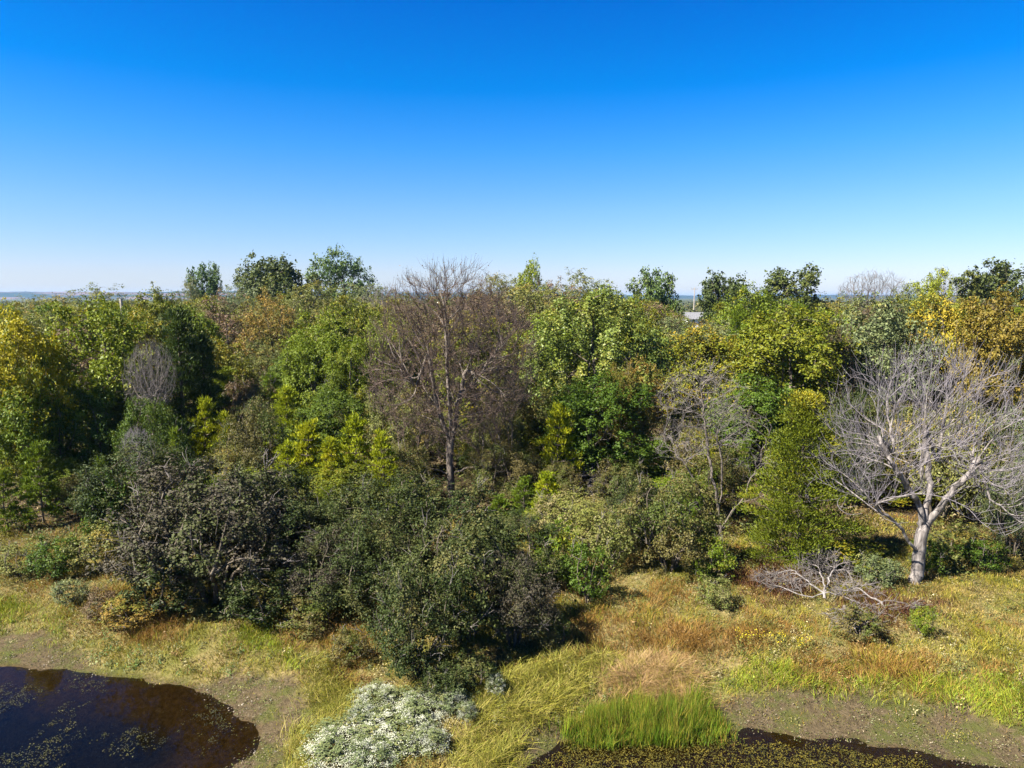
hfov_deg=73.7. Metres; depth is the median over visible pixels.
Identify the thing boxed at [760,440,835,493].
broadleaf tree
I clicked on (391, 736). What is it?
flowering bush
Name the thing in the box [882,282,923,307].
broadleaf tree
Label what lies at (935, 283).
broadleaf tree
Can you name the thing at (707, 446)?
bare tree
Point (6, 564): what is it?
bush
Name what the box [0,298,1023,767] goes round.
ground
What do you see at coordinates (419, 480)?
shrub
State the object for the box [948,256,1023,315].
oak tree
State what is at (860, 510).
undergrowth
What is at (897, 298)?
broadleaf tree
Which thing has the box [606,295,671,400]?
broadleaf tree
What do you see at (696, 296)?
hill
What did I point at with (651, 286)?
oak tree
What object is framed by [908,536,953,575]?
bush
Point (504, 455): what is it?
young juniper
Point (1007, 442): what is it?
shrub
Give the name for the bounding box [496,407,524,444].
shrub
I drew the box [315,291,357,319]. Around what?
broadleaf tree
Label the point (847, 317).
broadleaf tree
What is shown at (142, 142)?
sky
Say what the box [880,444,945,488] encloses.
broadleaf tree
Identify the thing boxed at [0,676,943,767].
pond weed
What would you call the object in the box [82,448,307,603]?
shrub
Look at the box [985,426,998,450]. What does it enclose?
young juniper
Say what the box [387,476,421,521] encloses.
young juniper
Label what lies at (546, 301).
broadleaf tree
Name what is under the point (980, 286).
oak tree
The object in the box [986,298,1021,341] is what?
broadleaf tree
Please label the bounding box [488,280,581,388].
broadleaf tree
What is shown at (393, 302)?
broadleaf tree
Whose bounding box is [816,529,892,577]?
bush
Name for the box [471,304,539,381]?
broadleaf tree
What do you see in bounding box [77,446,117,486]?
broadleaf tree
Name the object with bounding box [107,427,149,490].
shrub
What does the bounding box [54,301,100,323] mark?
broadleaf tree
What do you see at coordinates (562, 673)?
meadow grass
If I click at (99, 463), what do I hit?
young juniper
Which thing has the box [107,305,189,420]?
broadleaf tree
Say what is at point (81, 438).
shrub
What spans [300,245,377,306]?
broadleaf tree
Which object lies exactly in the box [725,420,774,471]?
shrub
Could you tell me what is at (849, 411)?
shrub
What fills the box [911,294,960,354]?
broadleaf tree
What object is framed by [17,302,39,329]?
broadleaf tree
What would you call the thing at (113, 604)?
bush
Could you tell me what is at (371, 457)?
shrub
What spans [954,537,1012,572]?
bush
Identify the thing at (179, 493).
broadleaf tree
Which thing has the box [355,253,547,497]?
bare tree
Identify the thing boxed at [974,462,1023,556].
shrub
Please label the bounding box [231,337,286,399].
broadleaf tree
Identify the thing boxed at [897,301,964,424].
broadleaf tree
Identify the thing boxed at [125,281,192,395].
broadleaf tree
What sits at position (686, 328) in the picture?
broadleaf tree
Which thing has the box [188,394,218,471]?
young juniper
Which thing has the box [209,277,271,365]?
broadleaf tree
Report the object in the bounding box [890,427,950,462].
shrub
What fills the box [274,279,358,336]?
globe tree
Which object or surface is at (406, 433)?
broadleaf tree
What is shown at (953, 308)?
broadleaf tree
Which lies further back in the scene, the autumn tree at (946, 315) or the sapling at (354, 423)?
the autumn tree at (946, 315)
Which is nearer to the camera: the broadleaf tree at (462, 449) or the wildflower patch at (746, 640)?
the wildflower patch at (746, 640)
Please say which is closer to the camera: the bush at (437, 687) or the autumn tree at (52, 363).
the bush at (437, 687)
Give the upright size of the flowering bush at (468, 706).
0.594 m
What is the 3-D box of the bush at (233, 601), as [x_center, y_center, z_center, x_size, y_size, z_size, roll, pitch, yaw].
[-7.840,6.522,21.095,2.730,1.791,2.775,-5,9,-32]
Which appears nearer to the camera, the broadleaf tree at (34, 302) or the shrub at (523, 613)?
the shrub at (523, 613)
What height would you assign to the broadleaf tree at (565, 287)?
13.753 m
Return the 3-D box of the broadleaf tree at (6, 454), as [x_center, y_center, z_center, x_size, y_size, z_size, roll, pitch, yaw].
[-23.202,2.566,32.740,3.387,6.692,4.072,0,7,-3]
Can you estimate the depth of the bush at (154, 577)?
20.90 m
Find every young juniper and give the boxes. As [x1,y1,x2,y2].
[0,466,29,533]
[7,439,74,524]
[90,454,114,517]
[164,425,189,501]
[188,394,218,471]
[210,409,249,474]
[275,438,307,498]
[277,417,332,497]
[315,435,346,496]
[316,483,337,507]
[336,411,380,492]
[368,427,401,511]
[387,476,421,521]
[453,413,473,459]
[484,492,518,539]
[496,432,513,472]
[510,475,533,519]
[522,469,564,523]
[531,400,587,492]
[736,438,760,491]
[765,392,787,453]
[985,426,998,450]
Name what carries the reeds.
on the ground at (980, 726)
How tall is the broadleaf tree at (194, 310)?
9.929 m
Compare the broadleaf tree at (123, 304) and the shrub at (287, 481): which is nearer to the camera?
the shrub at (287, 481)
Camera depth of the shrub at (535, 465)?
33.16 m
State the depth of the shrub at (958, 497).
29.73 m
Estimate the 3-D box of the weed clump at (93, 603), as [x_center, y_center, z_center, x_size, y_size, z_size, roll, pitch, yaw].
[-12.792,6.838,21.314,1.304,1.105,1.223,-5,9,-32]
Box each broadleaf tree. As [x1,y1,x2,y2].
[0,301,31,389]
[0,313,42,382]
[0,369,65,505]
[0,430,19,477]
[3,310,96,380]
[4,299,43,323]
[12,438,88,495]
[14,292,94,318]
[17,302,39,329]
[19,290,170,466]
[21,301,109,381]
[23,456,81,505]
[24,322,154,397]
[29,301,92,377]
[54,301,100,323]
[60,281,138,311]
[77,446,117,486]
[88,299,152,392]
[104,303,141,332]
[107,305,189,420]
[111,298,140,311]
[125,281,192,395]
[140,313,218,404]
[159,419,204,463]
[161,300,238,395]
[165,299,216,334]
[165,481,214,504]
[171,274,205,306]
[172,474,227,508]
[179,299,211,321]
[188,295,216,318]
[190,293,247,346]
[198,335,257,411]
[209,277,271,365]
[221,294,264,342]
[230,408,252,432]
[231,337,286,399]
[232,291,294,368]
[245,462,318,493]
[249,292,323,356]
[260,348,324,416]
[272,287,307,349]
[276,407,339,463]
[277,316,360,422]
[278,301,362,388]
[289,383,375,462]
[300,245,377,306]
[301,452,351,491]
[302,459,384,504]
[305,307,375,383]
[311,293,364,345]
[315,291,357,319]
[321,336,384,419]
[329,280,416,336]
[331,292,385,366]
[341,314,421,419]
[349,295,389,365]
[358,290,397,330]
[365,291,437,400]
[373,314,429,404]
[381,298,442,407]
[387,415,428,462]
[389,288,528,389]
[420,309,525,438]
[426,299,461,363]
[432,418,483,470]
[452,288,512,356]
[466,272,529,319]
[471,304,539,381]
[481,322,546,400]
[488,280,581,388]
[511,284,681,461]
[514,252,548,305]
[516,418,573,471]
[518,288,578,385]
[519,276,586,359]
[521,302,612,400]
[533,365,658,490]
[553,267,622,307]
[570,416,608,471]
[572,282,617,372]
[575,297,652,367]
[581,444,640,484]
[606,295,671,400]
[616,295,639,356]
[620,293,674,367]
[626,431,676,484]
[627,300,683,373]
[639,313,698,403]
[646,325,744,400]
[648,306,691,369]
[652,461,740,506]
[656,304,684,327]
[656,323,758,422]
[656,427,725,476]
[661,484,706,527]
[670,429,729,473]
[680,314,695,325]
[687,316,744,382]
[691,319,718,350]
[694,299,749,371]
[697,369,796,471]
[708,279,782,343]
[709,318,786,417]
[720,296,860,428]
[723,309,804,392]
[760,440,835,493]
[762,294,819,349]
[771,425,800,458]
[787,305,867,403]
[812,290,860,351]
[818,290,957,424]
[824,432,860,463]
[828,300,877,362]
[841,304,912,384]
[842,303,890,393]
[857,313,936,420]
[866,295,921,365]
[866,467,953,509]
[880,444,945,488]
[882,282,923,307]
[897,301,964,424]
[899,293,933,316]
[903,265,954,306]
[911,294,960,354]
[924,296,984,355]
[927,294,985,366]
[975,298,1004,331]
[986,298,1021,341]
[996,299,1018,382]
[1000,314,1023,402]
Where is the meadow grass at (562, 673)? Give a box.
[0,499,1023,767]
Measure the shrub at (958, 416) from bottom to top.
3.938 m
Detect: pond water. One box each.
[0,666,260,767]
[527,727,1004,767]
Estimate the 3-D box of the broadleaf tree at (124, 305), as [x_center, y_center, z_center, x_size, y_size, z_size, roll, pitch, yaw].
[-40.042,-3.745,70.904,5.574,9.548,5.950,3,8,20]
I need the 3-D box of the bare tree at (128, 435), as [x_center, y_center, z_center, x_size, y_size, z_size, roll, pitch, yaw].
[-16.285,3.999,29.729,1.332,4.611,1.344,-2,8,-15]
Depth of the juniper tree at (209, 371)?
38.50 m
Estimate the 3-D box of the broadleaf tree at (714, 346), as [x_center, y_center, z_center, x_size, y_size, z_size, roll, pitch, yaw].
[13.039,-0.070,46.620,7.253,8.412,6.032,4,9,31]
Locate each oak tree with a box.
[185,261,222,307]
[233,264,268,295]
[235,249,320,314]
[625,266,685,319]
[696,267,760,329]
[748,261,831,320]
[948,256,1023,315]
[957,270,993,300]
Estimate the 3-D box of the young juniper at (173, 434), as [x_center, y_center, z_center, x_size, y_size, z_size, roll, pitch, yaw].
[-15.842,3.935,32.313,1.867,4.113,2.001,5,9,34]
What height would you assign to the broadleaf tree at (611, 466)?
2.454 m
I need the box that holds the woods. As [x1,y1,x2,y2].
[0,299,954,337]
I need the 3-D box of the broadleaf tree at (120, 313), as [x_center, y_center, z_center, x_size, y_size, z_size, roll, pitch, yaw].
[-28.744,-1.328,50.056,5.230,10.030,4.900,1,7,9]
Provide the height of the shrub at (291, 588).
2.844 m
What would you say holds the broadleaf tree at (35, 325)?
on the ground at (980, 726)
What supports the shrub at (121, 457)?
on the ground at (980, 726)
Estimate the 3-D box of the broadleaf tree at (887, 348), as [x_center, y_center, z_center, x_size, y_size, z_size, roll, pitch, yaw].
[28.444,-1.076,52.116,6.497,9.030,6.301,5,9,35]
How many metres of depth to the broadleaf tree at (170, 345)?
47.19 m
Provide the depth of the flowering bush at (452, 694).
16.52 m
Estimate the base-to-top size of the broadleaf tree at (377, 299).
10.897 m
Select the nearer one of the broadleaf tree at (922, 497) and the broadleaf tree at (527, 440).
the broadleaf tree at (922, 497)
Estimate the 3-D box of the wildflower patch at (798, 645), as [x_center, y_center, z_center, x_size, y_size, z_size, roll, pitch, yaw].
[8.289,7.388,19.497,0.766,0.422,0.455,-3,8,-23]
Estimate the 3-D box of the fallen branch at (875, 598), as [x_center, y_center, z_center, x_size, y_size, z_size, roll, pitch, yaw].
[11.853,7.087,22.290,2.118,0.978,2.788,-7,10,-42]
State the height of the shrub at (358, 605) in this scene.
3.518 m
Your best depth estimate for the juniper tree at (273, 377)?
41.14 m
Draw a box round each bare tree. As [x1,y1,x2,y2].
[120,337,177,449]
[120,424,151,491]
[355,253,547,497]
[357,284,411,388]
[645,353,780,538]
[795,325,1023,584]
[837,269,909,314]
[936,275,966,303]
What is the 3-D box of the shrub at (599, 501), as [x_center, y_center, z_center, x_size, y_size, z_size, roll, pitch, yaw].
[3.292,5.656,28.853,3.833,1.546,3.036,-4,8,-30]
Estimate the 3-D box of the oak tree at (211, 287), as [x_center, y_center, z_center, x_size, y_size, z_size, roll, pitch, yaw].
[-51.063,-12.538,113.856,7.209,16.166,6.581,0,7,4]
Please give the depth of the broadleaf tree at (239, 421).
41.60 m
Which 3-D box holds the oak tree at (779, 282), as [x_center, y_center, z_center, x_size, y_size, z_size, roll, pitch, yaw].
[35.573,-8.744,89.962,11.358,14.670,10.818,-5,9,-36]
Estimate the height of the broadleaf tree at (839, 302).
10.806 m
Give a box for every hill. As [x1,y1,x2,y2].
[0,291,235,298]
[316,292,642,298]
[624,294,1023,298]
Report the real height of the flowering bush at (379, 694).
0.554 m
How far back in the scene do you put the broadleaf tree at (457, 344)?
45.33 m
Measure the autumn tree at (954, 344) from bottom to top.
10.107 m
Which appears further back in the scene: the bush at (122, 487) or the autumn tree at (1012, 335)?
the autumn tree at (1012, 335)
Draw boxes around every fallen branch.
[750,545,881,597]
[828,581,932,621]
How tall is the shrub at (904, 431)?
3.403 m
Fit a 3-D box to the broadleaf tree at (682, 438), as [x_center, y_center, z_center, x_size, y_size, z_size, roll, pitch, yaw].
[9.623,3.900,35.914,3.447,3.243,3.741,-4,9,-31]
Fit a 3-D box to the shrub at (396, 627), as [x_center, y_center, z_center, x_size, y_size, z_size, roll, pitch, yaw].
[-2.406,6.148,18.208,3.288,3.273,3.152,-7,10,-44]
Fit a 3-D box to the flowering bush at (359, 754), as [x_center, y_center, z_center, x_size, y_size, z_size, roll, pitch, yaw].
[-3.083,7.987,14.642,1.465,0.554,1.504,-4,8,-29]
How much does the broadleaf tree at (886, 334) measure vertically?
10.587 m
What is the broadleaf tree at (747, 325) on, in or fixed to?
on the ground at (980, 726)
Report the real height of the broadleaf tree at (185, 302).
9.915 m
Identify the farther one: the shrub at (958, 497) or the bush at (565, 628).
the shrub at (958, 497)
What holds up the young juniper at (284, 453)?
on the ground at (980, 726)
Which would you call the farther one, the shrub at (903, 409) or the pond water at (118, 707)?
the shrub at (903, 409)
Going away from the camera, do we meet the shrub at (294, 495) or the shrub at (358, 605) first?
the shrub at (358, 605)
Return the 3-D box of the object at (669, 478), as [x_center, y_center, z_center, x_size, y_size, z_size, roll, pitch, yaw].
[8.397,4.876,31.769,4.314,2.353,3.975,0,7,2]
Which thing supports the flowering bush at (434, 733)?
on the ground at (980, 726)
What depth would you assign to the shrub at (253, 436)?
33.62 m
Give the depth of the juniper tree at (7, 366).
47.28 m
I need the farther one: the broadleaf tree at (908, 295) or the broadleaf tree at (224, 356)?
the broadleaf tree at (908, 295)
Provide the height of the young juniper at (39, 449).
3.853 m
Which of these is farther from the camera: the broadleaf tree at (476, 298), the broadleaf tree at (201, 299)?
the broadleaf tree at (201, 299)
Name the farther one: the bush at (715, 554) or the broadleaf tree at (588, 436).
the broadleaf tree at (588, 436)
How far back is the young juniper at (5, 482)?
29.03 m
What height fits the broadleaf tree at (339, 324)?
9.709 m
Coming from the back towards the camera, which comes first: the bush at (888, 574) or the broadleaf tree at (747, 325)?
the broadleaf tree at (747, 325)
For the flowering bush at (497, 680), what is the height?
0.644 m
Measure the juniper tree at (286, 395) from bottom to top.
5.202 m
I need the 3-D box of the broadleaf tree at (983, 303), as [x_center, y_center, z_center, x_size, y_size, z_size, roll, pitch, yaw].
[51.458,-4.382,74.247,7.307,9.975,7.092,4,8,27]
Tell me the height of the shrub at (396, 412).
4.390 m
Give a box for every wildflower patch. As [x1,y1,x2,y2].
[735,627,787,652]
[793,632,813,652]
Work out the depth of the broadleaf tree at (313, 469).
33.39 m
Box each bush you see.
[0,541,45,580]
[15,531,83,580]
[59,513,126,572]
[74,466,142,555]
[115,545,227,615]
[212,565,304,626]
[293,712,374,767]
[322,624,374,666]
[337,733,400,767]
[342,701,381,732]
[346,678,402,717]
[351,699,440,760]
[383,682,456,727]
[397,719,452,757]
[418,657,469,704]
[430,684,470,716]
[432,640,501,696]
[456,699,478,723]
[484,671,505,696]
[527,513,592,583]
[531,602,576,650]
[557,538,615,603]
[585,510,640,574]
[691,533,737,580]
[780,538,853,566]
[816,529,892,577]
[828,600,891,643]
[853,550,910,589]
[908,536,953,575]
[913,518,1019,563]
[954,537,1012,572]
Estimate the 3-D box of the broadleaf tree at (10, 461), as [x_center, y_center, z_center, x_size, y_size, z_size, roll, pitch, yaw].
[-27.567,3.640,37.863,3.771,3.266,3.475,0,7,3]
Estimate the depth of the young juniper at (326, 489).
29.11 m
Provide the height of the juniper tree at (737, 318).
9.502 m
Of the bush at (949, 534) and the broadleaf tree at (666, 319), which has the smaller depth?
the bush at (949, 534)
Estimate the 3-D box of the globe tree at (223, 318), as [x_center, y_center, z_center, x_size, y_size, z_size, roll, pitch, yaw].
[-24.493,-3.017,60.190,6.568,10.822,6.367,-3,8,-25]
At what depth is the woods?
268.86 m
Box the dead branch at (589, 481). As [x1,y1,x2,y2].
[571,457,611,497]
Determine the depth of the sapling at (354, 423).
32.62 m
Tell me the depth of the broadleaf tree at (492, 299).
63.66 m
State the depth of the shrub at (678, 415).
41.45 m
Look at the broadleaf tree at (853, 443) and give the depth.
37.65 m
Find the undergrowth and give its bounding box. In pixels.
[0,370,1023,579]
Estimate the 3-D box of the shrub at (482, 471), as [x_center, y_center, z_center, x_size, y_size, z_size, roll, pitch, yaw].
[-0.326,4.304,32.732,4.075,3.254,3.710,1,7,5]
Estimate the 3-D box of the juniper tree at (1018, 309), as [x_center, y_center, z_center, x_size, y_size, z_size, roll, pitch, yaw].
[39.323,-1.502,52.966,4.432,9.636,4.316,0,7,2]
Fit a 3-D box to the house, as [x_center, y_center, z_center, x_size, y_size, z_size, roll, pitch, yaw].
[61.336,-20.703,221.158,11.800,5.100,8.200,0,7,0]
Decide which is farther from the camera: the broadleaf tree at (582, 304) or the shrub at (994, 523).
the broadleaf tree at (582, 304)
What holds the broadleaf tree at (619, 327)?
on the ground at (980, 726)
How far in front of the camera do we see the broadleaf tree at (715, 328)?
63.58 m
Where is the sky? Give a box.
[0,0,1023,294]
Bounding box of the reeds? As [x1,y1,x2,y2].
[543,637,745,750]
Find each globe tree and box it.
[195,288,267,380]
[225,286,306,382]
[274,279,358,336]
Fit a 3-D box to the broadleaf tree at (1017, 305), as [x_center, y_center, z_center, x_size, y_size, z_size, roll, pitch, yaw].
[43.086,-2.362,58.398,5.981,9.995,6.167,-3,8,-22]
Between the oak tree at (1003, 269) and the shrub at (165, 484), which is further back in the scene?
the oak tree at (1003, 269)
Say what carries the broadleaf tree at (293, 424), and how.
on the ground at (980, 726)
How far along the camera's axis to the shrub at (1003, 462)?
35.13 m
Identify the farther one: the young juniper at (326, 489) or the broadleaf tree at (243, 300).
the broadleaf tree at (243, 300)
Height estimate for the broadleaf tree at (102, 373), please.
10.400 m
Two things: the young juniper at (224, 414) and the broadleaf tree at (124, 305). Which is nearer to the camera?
the young juniper at (224, 414)
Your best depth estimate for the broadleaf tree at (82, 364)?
44.66 m
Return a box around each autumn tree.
[0,296,90,493]
[898,287,989,427]
[941,296,1018,423]
[946,280,1023,447]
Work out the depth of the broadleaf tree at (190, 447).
37.23 m
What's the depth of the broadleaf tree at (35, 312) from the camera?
60.54 m
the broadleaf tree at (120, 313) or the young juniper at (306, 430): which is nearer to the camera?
the young juniper at (306, 430)
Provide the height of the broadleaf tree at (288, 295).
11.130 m
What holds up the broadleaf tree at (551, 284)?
on the ground at (980, 726)
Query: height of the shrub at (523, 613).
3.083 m
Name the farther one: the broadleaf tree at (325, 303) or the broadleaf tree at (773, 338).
the broadleaf tree at (325, 303)
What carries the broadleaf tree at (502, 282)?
on the ground at (980, 726)
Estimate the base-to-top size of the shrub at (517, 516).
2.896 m
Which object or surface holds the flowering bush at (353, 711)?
on the ground at (980, 726)
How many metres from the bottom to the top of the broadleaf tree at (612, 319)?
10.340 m
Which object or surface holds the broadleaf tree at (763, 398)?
on the ground at (980, 726)
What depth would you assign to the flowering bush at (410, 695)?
16.48 m
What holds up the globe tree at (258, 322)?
on the ground at (980, 726)
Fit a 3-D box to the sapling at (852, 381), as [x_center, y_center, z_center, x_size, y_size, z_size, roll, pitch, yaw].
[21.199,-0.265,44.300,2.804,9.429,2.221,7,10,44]
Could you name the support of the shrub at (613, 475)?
on the ground at (980, 726)
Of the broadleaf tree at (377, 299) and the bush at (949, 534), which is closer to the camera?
the bush at (949, 534)
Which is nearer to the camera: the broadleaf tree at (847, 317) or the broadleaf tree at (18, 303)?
the broadleaf tree at (847, 317)
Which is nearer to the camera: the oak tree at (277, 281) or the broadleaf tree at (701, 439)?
the broadleaf tree at (701, 439)
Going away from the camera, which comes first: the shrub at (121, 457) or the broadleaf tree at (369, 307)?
the shrub at (121, 457)
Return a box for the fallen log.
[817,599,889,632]
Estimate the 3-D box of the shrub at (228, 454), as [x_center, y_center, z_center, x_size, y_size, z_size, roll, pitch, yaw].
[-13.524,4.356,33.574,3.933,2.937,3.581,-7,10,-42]
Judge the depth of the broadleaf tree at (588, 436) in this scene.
38.44 m
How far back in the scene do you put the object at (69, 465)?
32.27 m
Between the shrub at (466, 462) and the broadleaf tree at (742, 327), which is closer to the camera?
the shrub at (466, 462)
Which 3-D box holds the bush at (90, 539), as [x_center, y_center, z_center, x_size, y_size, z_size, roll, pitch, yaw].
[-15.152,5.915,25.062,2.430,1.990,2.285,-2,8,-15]
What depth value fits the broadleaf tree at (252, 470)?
32.82 m
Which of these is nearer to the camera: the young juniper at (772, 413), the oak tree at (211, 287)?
the young juniper at (772, 413)
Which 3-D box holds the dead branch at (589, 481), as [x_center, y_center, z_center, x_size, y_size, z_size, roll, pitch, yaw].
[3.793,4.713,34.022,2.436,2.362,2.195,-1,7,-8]
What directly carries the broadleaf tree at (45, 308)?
on the ground at (980, 726)
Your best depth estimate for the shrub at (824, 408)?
41.22 m
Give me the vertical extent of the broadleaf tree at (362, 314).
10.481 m
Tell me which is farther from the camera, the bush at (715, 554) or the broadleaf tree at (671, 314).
the broadleaf tree at (671, 314)
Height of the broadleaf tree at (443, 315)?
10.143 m
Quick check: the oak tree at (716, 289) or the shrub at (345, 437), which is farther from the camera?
the oak tree at (716, 289)
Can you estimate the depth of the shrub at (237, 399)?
40.32 m
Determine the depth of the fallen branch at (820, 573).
23.64 m
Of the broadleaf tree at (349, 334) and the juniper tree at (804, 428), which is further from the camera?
the broadleaf tree at (349, 334)
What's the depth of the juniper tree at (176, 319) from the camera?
37.27 m
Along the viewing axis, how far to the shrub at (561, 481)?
31.97 m
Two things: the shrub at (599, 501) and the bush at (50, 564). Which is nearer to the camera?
the bush at (50, 564)
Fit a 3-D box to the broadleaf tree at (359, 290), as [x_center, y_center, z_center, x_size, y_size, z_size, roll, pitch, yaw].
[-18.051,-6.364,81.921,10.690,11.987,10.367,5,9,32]
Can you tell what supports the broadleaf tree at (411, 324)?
on the ground at (980, 726)
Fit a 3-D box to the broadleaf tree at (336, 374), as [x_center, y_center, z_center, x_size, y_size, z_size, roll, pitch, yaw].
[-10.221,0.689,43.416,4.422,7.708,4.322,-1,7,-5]
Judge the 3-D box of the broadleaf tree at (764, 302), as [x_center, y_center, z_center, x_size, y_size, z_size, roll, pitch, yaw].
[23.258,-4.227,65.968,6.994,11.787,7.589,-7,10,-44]
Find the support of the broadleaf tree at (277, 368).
on the ground at (980, 726)
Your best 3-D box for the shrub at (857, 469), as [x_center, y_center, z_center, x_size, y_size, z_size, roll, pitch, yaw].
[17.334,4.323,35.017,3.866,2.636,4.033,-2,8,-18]
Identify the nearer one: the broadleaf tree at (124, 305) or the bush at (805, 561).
the bush at (805, 561)
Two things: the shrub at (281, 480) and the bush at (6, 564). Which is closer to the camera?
the bush at (6, 564)
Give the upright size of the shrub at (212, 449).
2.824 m
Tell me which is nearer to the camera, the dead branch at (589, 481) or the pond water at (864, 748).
the pond water at (864, 748)
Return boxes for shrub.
[37,380,126,489]
[53,465,137,513]
[69,430,218,547]
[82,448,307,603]
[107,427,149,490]
[109,385,199,497]
[145,464,190,504]
[169,471,278,571]
[194,443,266,490]
[197,430,256,470]
[205,461,323,569]
[209,395,293,478]
[212,375,285,456]
[246,485,358,581]
[252,467,307,500]
[280,521,374,610]
[284,490,315,524]
[290,505,428,624]
[292,467,457,591]
[322,408,366,433]
[323,419,367,458]
[340,441,419,476]
[351,559,492,681]
[362,382,440,472]
[363,393,409,444]
[364,439,439,498]
[373,470,508,570]
[383,509,547,641]
[393,470,442,504]
[408,404,446,459]
[456,438,512,489]
[465,441,539,507]
[469,372,554,479]
[472,544,564,647]
[477,504,573,592]
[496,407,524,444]
[511,452,560,501]
[518,485,623,550]
[534,459,583,500]
[553,496,618,534]
[584,455,648,508]
[604,469,737,571]
[604,472,672,550]
[657,434,755,519]
[659,395,711,457]
[705,397,751,448]
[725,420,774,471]
[791,402,848,438]
[805,382,894,505]
[811,442,886,492]
[839,392,891,443]
[864,400,934,436]
[869,421,918,463]
[881,392,1008,518]
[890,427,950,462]
[929,399,988,434]
[946,462,1005,503]
[950,452,1010,476]
[954,404,1023,525]
[974,402,1004,445]
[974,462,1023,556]
[992,447,1023,488]
[1000,425,1023,465]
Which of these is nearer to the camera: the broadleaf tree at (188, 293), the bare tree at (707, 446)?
the bare tree at (707, 446)
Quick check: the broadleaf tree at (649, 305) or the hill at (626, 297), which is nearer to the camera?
the broadleaf tree at (649, 305)
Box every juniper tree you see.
[0,335,19,428]
[98,386,151,487]
[141,409,190,487]
[145,301,226,454]
[175,333,243,460]
[206,365,250,417]
[251,370,290,457]
[263,384,310,461]
[528,291,546,389]
[717,305,749,409]
[730,388,883,569]
[789,302,810,384]
[996,304,1023,420]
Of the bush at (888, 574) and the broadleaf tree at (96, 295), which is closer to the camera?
the bush at (888, 574)
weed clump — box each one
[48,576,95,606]
[80,583,122,619]
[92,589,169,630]
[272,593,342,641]
[691,571,735,609]
[907,605,940,635]
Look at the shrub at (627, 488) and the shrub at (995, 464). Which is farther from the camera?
the shrub at (995, 464)
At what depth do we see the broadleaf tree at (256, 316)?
68.21 m
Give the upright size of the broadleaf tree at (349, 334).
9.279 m
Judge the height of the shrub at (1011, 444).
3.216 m
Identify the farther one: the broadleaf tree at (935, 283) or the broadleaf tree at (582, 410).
the broadleaf tree at (935, 283)
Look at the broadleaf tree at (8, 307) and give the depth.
59.85 m
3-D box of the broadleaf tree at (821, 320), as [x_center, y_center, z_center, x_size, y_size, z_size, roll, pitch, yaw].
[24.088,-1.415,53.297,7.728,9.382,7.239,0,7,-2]
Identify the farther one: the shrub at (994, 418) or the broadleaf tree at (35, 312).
the broadleaf tree at (35, 312)
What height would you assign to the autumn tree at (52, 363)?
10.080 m
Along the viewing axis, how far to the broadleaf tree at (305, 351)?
44.36 m
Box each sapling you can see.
[594,353,651,483]
[615,354,674,451]
[818,312,859,416]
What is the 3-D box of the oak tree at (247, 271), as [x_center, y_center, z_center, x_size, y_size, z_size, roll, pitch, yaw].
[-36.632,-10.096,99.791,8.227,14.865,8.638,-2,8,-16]
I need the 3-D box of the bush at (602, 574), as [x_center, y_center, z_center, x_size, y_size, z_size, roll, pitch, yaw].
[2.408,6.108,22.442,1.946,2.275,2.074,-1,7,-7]
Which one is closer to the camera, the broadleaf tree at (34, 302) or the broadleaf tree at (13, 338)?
the broadleaf tree at (13, 338)
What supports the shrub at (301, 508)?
on the ground at (980, 726)
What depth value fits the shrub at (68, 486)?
31.45 m
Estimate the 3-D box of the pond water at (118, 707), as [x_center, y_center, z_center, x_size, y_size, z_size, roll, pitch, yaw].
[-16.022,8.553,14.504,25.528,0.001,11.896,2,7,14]
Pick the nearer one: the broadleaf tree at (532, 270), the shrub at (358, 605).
the shrub at (358, 605)
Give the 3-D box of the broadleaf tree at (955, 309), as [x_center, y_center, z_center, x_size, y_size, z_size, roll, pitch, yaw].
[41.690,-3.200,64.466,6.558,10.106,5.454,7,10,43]
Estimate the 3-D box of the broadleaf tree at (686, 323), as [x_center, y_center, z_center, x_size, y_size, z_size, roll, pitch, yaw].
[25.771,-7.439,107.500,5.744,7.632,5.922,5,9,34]
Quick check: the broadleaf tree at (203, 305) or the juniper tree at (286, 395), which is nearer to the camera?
the juniper tree at (286, 395)
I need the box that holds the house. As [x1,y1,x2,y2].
[682,312,703,327]
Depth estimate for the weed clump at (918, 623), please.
20.11 m
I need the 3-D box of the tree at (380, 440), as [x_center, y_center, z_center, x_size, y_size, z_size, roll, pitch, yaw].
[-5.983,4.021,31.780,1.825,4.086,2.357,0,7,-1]
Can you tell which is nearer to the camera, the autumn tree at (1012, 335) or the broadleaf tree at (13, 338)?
the autumn tree at (1012, 335)
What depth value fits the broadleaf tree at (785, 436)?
37.79 m
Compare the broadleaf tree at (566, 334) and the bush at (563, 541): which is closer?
the bush at (563, 541)
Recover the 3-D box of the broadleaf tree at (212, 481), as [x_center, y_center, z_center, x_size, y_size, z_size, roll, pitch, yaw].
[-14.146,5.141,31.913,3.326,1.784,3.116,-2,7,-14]
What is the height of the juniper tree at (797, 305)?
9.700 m
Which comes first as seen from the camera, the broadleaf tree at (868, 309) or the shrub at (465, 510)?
the shrub at (465, 510)
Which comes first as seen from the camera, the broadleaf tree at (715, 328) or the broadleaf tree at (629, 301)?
the broadleaf tree at (715, 328)
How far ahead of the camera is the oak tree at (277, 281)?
89.56 m
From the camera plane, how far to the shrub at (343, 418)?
41.22 m
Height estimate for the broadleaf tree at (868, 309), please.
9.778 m

